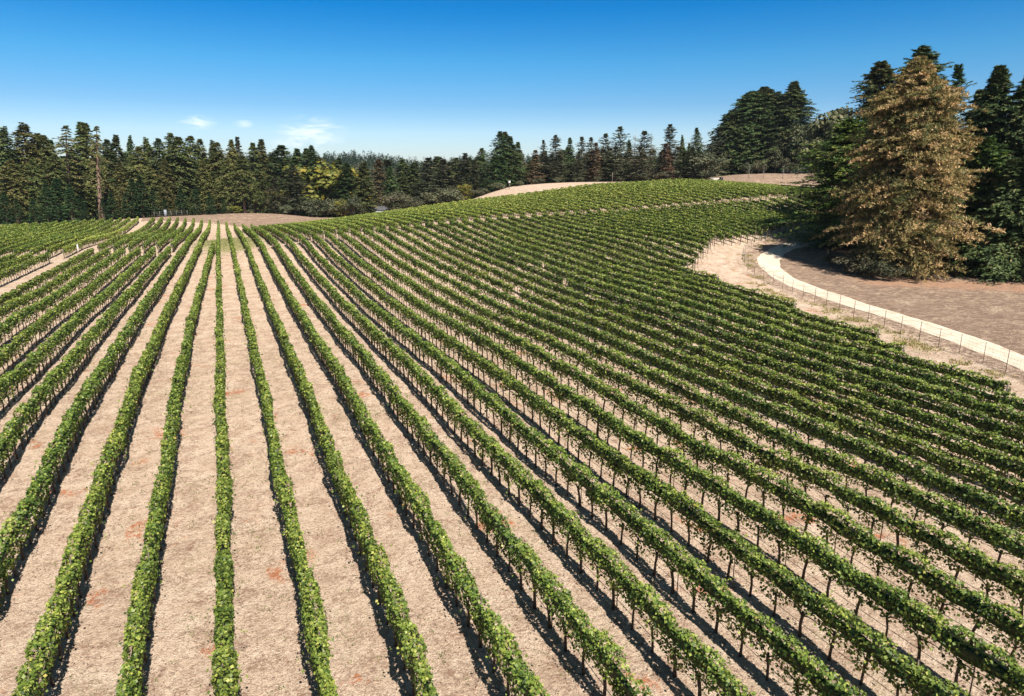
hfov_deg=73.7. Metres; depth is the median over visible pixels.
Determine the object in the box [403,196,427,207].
shrub
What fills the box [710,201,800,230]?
vine row
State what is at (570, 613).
vine row
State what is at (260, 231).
vine row
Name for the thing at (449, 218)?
vine row
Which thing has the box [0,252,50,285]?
vine row
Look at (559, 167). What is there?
conifer tree
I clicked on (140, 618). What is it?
vine row
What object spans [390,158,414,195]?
conifer tree
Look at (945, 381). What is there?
vine row
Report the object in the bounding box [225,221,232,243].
vine row
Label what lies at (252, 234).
vine row
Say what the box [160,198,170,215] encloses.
young fir
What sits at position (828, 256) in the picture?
shrub
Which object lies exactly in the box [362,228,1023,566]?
vine row
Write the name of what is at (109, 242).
vine row
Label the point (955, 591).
vine row
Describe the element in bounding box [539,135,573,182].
conifer tree
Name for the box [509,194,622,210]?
vine row
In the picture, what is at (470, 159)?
conifer tree
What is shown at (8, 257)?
vine row
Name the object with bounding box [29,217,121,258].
vine row
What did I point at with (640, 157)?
conifer tree
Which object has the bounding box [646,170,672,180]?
shrub
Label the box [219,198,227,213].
young fir
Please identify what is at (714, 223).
vine row
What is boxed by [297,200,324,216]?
shrub
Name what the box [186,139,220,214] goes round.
conifer tree
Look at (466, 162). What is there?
conifer tree
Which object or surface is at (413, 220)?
vine row
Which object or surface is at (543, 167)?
conifer tree
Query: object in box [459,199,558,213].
vine row
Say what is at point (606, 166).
conifer tree
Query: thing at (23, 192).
conifer tree
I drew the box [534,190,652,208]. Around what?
vine row
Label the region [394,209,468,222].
vine row
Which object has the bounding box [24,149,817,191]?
distant forest
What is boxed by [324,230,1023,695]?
vine row
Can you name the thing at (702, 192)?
vine row
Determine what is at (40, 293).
vine row
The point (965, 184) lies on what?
pine tree
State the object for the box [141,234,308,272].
lane grass
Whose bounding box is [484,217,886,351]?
vine row
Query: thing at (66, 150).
redwood tree
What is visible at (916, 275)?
shrub
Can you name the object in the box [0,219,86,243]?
vine row
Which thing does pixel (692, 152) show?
conifer tree
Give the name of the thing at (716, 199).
vine row
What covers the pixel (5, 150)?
conifer tree
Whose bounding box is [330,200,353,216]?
shrub
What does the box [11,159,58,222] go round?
conifer tree
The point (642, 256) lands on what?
vine row
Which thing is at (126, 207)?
young fir
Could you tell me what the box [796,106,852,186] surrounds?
oak tree
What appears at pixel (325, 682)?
vine row
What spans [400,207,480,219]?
vine row
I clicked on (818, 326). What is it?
vine row
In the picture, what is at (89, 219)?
conifer tree
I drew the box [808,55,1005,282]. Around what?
dying conifer
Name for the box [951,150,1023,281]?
conifer tree
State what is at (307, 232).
vine row
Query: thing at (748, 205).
vine row
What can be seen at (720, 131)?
conifer tree
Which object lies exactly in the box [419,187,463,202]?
shrub
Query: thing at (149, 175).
conifer tree
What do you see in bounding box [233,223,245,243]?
vine row
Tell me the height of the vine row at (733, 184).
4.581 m
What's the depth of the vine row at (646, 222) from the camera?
121.65 m
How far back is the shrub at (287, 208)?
260.70 m
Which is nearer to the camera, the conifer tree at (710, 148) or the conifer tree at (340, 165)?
the conifer tree at (710, 148)
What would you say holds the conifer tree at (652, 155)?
on the ground at (976, 303)
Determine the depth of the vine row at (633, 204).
164.75 m
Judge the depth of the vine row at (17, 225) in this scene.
193.58 m
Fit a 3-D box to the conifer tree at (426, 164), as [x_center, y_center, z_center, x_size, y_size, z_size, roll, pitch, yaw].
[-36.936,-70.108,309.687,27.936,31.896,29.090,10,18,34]
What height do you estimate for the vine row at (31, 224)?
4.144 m
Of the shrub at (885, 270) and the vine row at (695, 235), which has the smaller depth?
the shrub at (885, 270)
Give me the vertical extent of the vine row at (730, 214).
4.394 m
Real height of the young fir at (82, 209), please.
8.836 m
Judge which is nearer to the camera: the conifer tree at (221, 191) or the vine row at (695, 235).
the vine row at (695, 235)
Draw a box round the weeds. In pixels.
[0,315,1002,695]
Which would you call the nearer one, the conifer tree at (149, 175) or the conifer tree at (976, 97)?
the conifer tree at (976, 97)
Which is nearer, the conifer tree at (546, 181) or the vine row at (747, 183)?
the vine row at (747, 183)
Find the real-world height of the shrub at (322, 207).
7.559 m
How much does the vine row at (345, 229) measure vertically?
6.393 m
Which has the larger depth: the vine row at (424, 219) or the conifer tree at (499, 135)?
the conifer tree at (499, 135)
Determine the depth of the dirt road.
72.12 m
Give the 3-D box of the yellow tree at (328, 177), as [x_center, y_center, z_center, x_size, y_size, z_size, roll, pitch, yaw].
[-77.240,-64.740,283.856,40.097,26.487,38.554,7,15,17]
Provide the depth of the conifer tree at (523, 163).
280.98 m
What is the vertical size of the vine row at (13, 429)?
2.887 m
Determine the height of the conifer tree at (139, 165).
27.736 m
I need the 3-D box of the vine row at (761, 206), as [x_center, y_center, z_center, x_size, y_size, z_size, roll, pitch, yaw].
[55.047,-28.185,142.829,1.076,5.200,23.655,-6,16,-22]
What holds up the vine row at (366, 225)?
on the ground at (976, 303)
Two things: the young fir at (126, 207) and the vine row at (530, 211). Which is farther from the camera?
the young fir at (126, 207)
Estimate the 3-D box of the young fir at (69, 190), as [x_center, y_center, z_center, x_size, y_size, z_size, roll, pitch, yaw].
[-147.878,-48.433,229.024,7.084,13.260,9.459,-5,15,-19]
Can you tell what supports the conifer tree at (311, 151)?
on the ground at (976, 303)
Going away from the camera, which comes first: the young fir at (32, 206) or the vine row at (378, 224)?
the vine row at (378, 224)
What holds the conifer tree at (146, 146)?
on the ground at (976, 303)
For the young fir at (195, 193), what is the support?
on the ground at (976, 303)
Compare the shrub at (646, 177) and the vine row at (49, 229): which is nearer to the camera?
the vine row at (49, 229)
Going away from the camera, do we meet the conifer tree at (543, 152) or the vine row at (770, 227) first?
the vine row at (770, 227)
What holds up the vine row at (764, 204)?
on the ground at (976, 303)
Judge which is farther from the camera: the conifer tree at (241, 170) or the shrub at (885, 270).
the conifer tree at (241, 170)
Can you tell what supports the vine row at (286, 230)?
on the ground at (976, 303)
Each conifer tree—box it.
[0,126,33,222]
[0,154,28,223]
[0,159,44,221]
[7,122,69,222]
[8,153,67,222]
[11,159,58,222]
[15,133,56,222]
[22,135,75,222]
[24,154,86,217]
[45,139,66,220]
[61,170,107,221]
[63,122,103,219]
[64,150,90,220]
[65,123,113,218]
[76,160,114,220]
[85,139,135,219]
[95,134,137,219]
[110,162,136,218]
[118,146,163,217]
[121,135,140,217]
[135,137,161,217]
[140,138,180,216]
[142,165,162,216]
[150,159,185,215]
[155,132,201,215]
[157,136,214,215]
[158,136,208,214]
[184,155,253,214]
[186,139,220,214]
[188,160,217,214]
[197,142,239,213]
[201,140,225,213]
[211,160,245,213]
[220,139,247,212]
[225,155,259,212]
[225,156,262,213]
[232,136,258,212]
[239,142,268,212]
[246,139,277,212]
[248,145,310,216]
[251,154,286,212]
[258,151,280,213]
[263,175,285,213]
[272,164,314,215]
[279,148,307,215]
[293,145,330,216]
[294,148,308,214]
[314,157,335,216]
[328,157,348,216]
[331,163,368,215]
[349,161,379,214]
[365,164,392,203]
[369,159,386,205]
[370,159,421,204]
[381,166,404,209]
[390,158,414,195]
[395,164,435,204]
[397,173,411,208]
[406,169,442,208]
[409,157,460,203]
[410,161,422,198]
[419,156,446,177]
[426,159,460,203]
[431,156,442,203]
[436,157,469,202]
[444,161,468,188]
[450,153,471,200]
[459,148,495,197]
[461,157,479,194]
[462,159,484,198]
[474,154,510,190]
[478,131,530,189]
[492,132,524,186]
[493,136,530,187]
[510,142,526,185]
[512,150,533,186]
[522,160,535,184]
[523,162,551,183]
[524,150,546,183]
[536,140,551,183]
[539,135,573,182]
[539,157,552,182]
[548,152,571,182]
[549,155,558,182]
[561,158,589,181]
[562,137,575,181]
[562,146,576,182]
[567,136,594,181]
[568,152,588,181]
[579,157,591,181]
[581,137,600,181]
[584,142,606,181]
[586,126,640,181]
[586,149,608,181]
[590,156,638,181]
[592,133,622,181]
[597,146,629,181]
[614,146,658,179]
[621,139,635,181]
[622,130,663,178]
[645,162,662,179]
[646,124,684,176]
[647,148,657,162]
[651,152,665,178]
[655,143,674,179]
[664,147,679,179]
[677,135,685,169]
[682,146,710,178]
[684,127,712,178]
[685,143,691,178]
[703,110,764,176]
[706,127,741,175]
[707,144,717,176]
[711,91,785,174]
[730,86,807,173]
[736,81,822,173]
[764,91,781,170]
[790,60,898,229]
[884,44,963,128]
[935,135,1023,276]
[936,157,1023,285]
[943,77,1023,258]
[951,89,984,164]
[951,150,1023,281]
[957,64,1023,270]
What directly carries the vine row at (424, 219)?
on the ground at (976, 303)
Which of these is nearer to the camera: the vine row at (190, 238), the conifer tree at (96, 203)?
the vine row at (190, 238)
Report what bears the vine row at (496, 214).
on the ground at (976, 303)
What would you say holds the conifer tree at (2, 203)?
on the ground at (976, 303)
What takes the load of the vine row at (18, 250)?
on the ground at (976, 303)
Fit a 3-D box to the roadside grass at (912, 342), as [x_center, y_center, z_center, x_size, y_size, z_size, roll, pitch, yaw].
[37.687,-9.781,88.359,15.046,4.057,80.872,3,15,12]
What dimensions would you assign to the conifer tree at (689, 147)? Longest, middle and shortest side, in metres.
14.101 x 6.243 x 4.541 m
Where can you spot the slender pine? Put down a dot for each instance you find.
(958, 74)
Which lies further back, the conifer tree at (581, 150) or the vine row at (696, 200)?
the conifer tree at (581, 150)
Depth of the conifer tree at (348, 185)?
267.20 m
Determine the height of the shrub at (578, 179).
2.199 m
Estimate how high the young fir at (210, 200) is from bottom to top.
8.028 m
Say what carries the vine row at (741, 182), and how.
on the ground at (976, 303)
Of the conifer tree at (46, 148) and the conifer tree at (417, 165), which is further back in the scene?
the conifer tree at (417, 165)
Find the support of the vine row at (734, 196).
on the ground at (976, 303)
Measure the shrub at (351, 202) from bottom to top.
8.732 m
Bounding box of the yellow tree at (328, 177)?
[271,159,382,216]
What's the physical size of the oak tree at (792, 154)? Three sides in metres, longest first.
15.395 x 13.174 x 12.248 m
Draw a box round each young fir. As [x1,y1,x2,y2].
[0,192,16,224]
[10,198,30,223]
[27,198,44,222]
[35,184,64,222]
[38,178,71,221]
[63,183,80,220]
[75,196,91,219]
[97,198,110,219]
[105,192,120,219]
[119,178,145,218]
[120,198,130,217]
[124,175,156,217]
[146,187,161,216]
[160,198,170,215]
[173,188,192,215]
[188,186,203,214]
[202,193,216,214]
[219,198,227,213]
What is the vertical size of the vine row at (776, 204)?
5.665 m
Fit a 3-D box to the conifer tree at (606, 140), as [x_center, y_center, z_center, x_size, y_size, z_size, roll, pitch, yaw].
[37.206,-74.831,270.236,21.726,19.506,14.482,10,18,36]
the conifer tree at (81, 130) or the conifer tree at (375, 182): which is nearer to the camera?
the conifer tree at (81, 130)
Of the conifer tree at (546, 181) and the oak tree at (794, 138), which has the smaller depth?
the oak tree at (794, 138)
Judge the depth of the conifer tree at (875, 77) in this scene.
121.97 m
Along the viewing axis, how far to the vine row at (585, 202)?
163.26 m
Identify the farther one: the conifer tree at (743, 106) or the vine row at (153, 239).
the conifer tree at (743, 106)
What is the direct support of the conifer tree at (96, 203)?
on the ground at (976, 303)
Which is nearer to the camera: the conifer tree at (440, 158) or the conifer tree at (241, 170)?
the conifer tree at (241, 170)
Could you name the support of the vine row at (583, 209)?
on the ground at (976, 303)
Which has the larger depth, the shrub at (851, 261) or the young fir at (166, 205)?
the young fir at (166, 205)
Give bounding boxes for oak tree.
[762,148,784,172]
[769,122,813,172]
[789,140,809,173]
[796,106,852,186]
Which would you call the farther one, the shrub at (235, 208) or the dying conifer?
the shrub at (235, 208)
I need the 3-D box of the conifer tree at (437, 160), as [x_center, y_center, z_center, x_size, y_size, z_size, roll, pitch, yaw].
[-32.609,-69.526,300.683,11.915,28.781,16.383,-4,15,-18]
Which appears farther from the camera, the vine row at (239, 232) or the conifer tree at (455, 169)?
the conifer tree at (455, 169)
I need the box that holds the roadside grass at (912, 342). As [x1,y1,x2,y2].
[739,233,1017,378]
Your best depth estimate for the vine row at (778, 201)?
149.78 m
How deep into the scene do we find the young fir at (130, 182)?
235.04 m
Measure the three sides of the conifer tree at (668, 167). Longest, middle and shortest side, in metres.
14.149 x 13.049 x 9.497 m
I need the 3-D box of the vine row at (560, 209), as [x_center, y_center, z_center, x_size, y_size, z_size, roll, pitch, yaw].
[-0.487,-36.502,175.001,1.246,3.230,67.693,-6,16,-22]
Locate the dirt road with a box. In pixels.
[757,237,1023,370]
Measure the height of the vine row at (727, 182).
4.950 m
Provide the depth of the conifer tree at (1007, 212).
87.96 m
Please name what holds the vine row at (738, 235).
on the ground at (976, 303)
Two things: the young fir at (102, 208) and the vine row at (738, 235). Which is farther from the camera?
the young fir at (102, 208)
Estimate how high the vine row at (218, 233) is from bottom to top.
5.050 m
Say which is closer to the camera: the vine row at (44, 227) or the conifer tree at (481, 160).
the vine row at (44, 227)
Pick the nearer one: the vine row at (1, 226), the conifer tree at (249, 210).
the vine row at (1, 226)
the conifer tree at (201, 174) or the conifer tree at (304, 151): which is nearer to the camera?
the conifer tree at (201, 174)
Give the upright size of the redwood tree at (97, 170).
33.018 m
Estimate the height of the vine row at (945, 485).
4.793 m
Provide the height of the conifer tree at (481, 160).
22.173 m
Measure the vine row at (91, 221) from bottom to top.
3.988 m
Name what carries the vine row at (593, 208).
on the ground at (976, 303)
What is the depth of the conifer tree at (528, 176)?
276.93 m
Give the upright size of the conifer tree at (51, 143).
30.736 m
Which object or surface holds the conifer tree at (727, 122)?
on the ground at (976, 303)
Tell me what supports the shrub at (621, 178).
on the ground at (976, 303)
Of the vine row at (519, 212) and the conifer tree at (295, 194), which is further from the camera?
the conifer tree at (295, 194)
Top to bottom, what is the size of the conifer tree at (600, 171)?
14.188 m
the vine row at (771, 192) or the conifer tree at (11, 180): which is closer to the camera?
the vine row at (771, 192)
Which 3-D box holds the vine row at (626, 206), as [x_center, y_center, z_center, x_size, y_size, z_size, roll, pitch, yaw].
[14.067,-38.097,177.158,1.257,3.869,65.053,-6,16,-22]
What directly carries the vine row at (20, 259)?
on the ground at (976, 303)
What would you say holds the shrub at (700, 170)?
on the ground at (976, 303)
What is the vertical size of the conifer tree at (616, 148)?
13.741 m
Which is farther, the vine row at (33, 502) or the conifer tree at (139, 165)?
the conifer tree at (139, 165)
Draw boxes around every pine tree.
[755,117,877,250]
[793,103,902,248]
[947,158,968,260]
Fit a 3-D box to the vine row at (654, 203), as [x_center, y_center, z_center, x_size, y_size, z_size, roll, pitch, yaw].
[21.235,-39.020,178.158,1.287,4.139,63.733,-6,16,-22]
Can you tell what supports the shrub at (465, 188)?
on the ground at (976, 303)
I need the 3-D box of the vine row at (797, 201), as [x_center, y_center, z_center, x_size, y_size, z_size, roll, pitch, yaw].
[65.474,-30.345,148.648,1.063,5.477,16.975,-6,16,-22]
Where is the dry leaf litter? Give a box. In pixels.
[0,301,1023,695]
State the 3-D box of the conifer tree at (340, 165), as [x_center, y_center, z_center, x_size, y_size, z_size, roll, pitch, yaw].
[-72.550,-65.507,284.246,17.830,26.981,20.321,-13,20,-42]
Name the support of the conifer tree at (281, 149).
on the ground at (976, 303)
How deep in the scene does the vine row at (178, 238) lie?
151.10 m
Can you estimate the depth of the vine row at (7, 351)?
64.58 m
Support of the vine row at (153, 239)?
on the ground at (976, 303)
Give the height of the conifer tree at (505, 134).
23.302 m
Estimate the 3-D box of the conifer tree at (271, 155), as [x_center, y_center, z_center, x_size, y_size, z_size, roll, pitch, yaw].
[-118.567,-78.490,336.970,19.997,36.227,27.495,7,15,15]
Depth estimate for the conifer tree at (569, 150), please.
268.47 m
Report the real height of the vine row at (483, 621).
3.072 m
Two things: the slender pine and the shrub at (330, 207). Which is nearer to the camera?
the slender pine
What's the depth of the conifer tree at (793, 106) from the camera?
259.32 m
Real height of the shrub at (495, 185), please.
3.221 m
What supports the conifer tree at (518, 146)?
on the ground at (976, 303)
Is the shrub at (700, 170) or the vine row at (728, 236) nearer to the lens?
the vine row at (728, 236)
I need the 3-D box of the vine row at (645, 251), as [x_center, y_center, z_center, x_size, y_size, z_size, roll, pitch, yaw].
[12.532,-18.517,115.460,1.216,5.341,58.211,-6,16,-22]
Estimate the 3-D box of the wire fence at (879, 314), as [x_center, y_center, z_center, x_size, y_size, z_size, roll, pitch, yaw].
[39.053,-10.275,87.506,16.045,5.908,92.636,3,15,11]
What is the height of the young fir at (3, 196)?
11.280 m
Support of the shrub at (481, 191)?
on the ground at (976, 303)
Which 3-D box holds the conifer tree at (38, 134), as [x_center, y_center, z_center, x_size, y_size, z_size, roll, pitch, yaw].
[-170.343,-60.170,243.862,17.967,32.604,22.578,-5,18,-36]
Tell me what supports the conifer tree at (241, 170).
on the ground at (976, 303)
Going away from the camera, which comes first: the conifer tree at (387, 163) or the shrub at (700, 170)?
the shrub at (700, 170)
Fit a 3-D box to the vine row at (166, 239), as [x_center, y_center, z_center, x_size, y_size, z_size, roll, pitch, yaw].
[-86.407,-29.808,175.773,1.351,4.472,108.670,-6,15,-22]
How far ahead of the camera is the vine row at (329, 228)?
148.92 m
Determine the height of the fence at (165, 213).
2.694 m
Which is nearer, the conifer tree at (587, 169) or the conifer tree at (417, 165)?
the conifer tree at (587, 169)
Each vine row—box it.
[0,218,95,253]
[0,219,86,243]
[0,219,104,255]
[0,220,57,234]
[0,220,67,236]
[0,220,77,240]
[0,222,38,230]
[0,222,48,232]
[0,223,17,227]
[0,223,28,229]
[0,244,186,613]
[0,246,141,377]
[0,246,155,411]
[0,246,171,478]
[0,247,126,344]
[0,248,94,306]
[0,248,110,321]
[0,252,15,262]
[0,252,33,269]
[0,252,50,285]
[11,244,201,695]
[12,218,112,255]
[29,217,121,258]
[46,217,130,257]
[62,216,139,258]
[97,217,154,251]
[111,217,163,251]
[114,241,215,695]
[127,217,170,251]
[142,217,178,253]
[156,218,186,252]
[170,218,194,252]
[184,219,202,254]
[197,219,210,252]
[200,243,249,695]
[216,220,220,245]
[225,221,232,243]
[229,241,340,695]
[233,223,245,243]
[242,224,259,246]
[243,240,440,695]
[250,224,272,244]
[257,239,549,695]
[258,225,285,244]
[267,224,298,242]
[270,237,652,695]
[277,223,311,240]
[284,223,323,238]
[284,235,755,695]
[293,221,336,236]
[297,233,866,695]
[305,220,349,235]
[310,232,970,695]
[312,219,361,234]
[319,218,374,231]
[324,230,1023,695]
[333,217,386,230]
[337,216,398,228]
[337,229,1023,668]
[349,228,1023,621]
[351,214,410,227]
[356,213,422,225]
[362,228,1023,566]
[366,212,433,224]
[373,211,445,223]
[375,226,1023,536]
[383,210,458,223]
[389,226,1023,521]
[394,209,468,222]
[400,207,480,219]
[400,224,1023,501]
[409,206,492,219]
[412,223,1023,474]
[419,205,503,217]
[425,222,1023,448]
[427,204,514,216]
[433,203,525,217]
[437,220,1023,444]
[443,202,537,216]
[448,219,1023,420]
[451,201,546,215]
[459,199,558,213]
[461,218,1020,411]
[467,199,569,214]
[472,217,905,363]
[476,197,579,212]
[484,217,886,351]
[485,196,589,212]
[494,196,601,211]
[496,215,796,318]
[501,194,610,212]
[507,215,719,285]
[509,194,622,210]
[517,193,632,210]
[519,214,688,267]
[526,191,642,210]
[531,214,698,269]
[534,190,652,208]
[542,213,702,263]
[543,189,662,208]
[551,188,672,206]
[553,212,707,258]
[560,187,682,206]
[564,211,711,253]
[568,185,692,204]
[575,211,714,248]
[576,185,702,203]
[584,184,711,202]
[586,210,718,245]
[592,183,722,203]
[596,210,727,245]
[600,182,731,200]
[607,182,740,201]
[608,209,734,245]
[618,181,750,199]
[618,208,743,242]
[625,181,759,198]
[629,181,769,198]
[629,208,749,242]
[638,180,778,198]
[639,208,758,241]
[646,180,786,199]
[650,207,765,239]
[652,179,795,195]
[660,179,803,195]
[660,205,771,236]
[667,178,810,194]
[670,205,775,232]
[675,178,820,195]
[680,204,782,233]
[682,178,821,195]
[689,178,814,189]
[691,203,789,232]
[701,202,795,231]
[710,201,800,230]
[721,201,806,227]
[729,199,810,228]
[739,199,815,222]
[749,198,817,221]
[759,197,825,221]
[769,197,828,218]
[779,197,818,214]
[788,197,837,217]
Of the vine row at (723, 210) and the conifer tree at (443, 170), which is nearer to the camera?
the vine row at (723, 210)
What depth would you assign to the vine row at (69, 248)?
146.02 m
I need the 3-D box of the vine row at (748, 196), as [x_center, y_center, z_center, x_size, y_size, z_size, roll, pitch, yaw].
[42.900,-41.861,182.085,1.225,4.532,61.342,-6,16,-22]
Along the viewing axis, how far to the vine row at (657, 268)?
90.82 m
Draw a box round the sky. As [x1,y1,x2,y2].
[0,0,1023,164]
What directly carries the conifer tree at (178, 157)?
on the ground at (976, 303)
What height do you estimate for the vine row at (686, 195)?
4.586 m
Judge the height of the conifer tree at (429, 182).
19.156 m
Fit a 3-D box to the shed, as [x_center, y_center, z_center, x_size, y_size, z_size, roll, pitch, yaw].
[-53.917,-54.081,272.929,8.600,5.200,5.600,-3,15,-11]
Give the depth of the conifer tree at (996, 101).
96.00 m
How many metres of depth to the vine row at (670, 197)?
167.03 m
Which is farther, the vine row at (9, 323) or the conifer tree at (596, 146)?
the conifer tree at (596, 146)
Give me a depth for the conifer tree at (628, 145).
265.91 m
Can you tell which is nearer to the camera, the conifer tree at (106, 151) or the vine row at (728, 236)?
the vine row at (728, 236)
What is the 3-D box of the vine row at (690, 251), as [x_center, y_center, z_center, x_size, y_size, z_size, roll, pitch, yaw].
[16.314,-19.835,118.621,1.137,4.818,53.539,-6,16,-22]
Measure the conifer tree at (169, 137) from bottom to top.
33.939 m
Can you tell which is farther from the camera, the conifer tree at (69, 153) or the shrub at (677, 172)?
the conifer tree at (69, 153)
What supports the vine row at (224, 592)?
on the ground at (976, 303)
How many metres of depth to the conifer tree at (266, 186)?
322.80 m
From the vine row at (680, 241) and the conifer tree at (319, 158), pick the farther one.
the conifer tree at (319, 158)
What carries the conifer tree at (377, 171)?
on the ground at (976, 303)
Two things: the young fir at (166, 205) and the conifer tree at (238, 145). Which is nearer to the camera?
the young fir at (166, 205)
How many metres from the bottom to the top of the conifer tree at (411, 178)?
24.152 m
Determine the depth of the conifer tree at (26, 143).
235.79 m
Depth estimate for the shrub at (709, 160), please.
248.06 m
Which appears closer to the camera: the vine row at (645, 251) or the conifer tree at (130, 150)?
the vine row at (645, 251)
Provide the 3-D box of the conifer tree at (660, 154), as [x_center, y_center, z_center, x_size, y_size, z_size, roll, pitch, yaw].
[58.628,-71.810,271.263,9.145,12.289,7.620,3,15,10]
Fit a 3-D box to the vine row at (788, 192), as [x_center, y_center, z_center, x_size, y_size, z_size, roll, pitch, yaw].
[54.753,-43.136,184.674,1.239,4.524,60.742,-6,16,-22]
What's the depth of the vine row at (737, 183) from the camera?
181.53 m
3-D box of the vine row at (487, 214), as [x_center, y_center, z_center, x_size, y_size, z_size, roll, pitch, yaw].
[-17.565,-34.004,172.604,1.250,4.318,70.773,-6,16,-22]
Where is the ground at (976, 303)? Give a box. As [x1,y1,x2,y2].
[0,163,1023,695]
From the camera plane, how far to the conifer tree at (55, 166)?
233.89 m
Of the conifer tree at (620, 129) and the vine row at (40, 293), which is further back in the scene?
the conifer tree at (620, 129)
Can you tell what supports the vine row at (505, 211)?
on the ground at (976, 303)
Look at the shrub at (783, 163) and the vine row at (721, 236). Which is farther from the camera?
the shrub at (783, 163)
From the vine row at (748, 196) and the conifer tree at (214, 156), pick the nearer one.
the vine row at (748, 196)
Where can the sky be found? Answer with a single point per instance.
(405, 79)
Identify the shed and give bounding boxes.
[366,206,386,213]
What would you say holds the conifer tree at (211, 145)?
on the ground at (976, 303)
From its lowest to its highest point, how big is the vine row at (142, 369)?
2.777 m
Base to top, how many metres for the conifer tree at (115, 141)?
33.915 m
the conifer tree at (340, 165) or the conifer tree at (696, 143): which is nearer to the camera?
the conifer tree at (696, 143)
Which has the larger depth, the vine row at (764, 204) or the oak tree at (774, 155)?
the oak tree at (774, 155)
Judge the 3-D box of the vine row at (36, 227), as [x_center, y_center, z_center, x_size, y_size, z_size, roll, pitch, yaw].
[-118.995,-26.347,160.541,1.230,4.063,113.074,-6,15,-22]
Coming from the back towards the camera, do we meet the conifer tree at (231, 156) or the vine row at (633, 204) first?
the conifer tree at (231, 156)
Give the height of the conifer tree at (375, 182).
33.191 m
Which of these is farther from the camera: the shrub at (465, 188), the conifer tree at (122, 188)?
the shrub at (465, 188)
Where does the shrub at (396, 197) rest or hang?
on the ground at (976, 303)
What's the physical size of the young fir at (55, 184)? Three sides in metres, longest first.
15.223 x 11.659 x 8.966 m
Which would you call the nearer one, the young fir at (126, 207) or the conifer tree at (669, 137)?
the young fir at (126, 207)
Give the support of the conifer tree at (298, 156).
on the ground at (976, 303)
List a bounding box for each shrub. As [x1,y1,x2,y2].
[229,205,243,212]
[278,204,294,214]
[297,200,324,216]
[307,199,333,216]
[323,198,350,216]
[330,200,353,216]
[337,195,366,214]
[377,190,416,210]
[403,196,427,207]
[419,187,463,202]
[456,183,472,199]
[471,188,489,195]
[489,182,505,189]
[532,179,544,182]
[553,177,561,181]
[572,177,582,181]
[616,176,624,180]
[633,172,650,180]
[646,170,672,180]
[669,168,696,178]
[685,151,729,178]
[689,167,711,178]
[741,162,751,172]
[752,160,768,171]
[775,157,803,173]
[820,252,839,266]
[831,252,880,274]
[854,260,913,279]
[912,267,920,282]
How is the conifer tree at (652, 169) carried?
on the ground at (976, 303)
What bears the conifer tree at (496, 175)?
on the ground at (976, 303)
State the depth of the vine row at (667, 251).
107.84 m
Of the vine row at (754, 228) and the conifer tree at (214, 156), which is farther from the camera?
the conifer tree at (214, 156)
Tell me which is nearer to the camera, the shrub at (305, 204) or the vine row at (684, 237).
the vine row at (684, 237)
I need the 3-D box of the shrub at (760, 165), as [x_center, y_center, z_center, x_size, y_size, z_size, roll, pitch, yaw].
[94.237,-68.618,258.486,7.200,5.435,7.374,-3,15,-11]
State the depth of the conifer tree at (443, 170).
288.35 m
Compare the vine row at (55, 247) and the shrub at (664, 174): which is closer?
the vine row at (55, 247)
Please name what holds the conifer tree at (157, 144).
on the ground at (976, 303)
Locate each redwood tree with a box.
[48,125,94,221]
[73,126,119,218]
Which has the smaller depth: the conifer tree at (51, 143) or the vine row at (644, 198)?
the vine row at (644, 198)
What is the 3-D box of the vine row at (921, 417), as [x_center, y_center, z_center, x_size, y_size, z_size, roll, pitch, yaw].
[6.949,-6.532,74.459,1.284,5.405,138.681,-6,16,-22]
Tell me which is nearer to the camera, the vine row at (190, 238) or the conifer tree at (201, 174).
the vine row at (190, 238)
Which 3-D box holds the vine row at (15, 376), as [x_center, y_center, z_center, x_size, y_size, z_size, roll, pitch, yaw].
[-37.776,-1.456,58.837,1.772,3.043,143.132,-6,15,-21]
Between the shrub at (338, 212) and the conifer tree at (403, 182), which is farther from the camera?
the conifer tree at (403, 182)
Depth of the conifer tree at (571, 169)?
280.75 m
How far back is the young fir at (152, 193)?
237.75 m
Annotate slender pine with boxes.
[946,64,977,130]
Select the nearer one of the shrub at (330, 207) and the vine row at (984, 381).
the vine row at (984, 381)
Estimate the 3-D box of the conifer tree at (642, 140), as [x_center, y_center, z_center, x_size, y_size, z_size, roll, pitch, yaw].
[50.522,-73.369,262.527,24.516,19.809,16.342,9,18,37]
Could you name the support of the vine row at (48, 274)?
on the ground at (976, 303)
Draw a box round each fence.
[154,210,187,216]
[742,226,1022,376]
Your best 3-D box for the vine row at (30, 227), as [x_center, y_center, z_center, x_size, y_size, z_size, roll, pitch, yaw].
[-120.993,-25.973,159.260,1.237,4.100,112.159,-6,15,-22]
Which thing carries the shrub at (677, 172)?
on the ground at (976, 303)
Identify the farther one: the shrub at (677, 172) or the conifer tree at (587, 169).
the conifer tree at (587, 169)
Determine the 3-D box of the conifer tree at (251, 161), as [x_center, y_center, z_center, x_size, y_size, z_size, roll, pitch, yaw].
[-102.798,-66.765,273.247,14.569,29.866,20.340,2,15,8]
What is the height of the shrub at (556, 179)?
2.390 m
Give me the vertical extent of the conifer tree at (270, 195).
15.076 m
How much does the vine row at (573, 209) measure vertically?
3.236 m
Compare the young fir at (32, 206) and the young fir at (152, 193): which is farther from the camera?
the young fir at (152, 193)
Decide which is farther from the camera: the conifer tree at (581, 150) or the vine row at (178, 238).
the conifer tree at (581, 150)
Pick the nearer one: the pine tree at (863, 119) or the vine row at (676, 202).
the pine tree at (863, 119)
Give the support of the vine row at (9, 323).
on the ground at (976, 303)

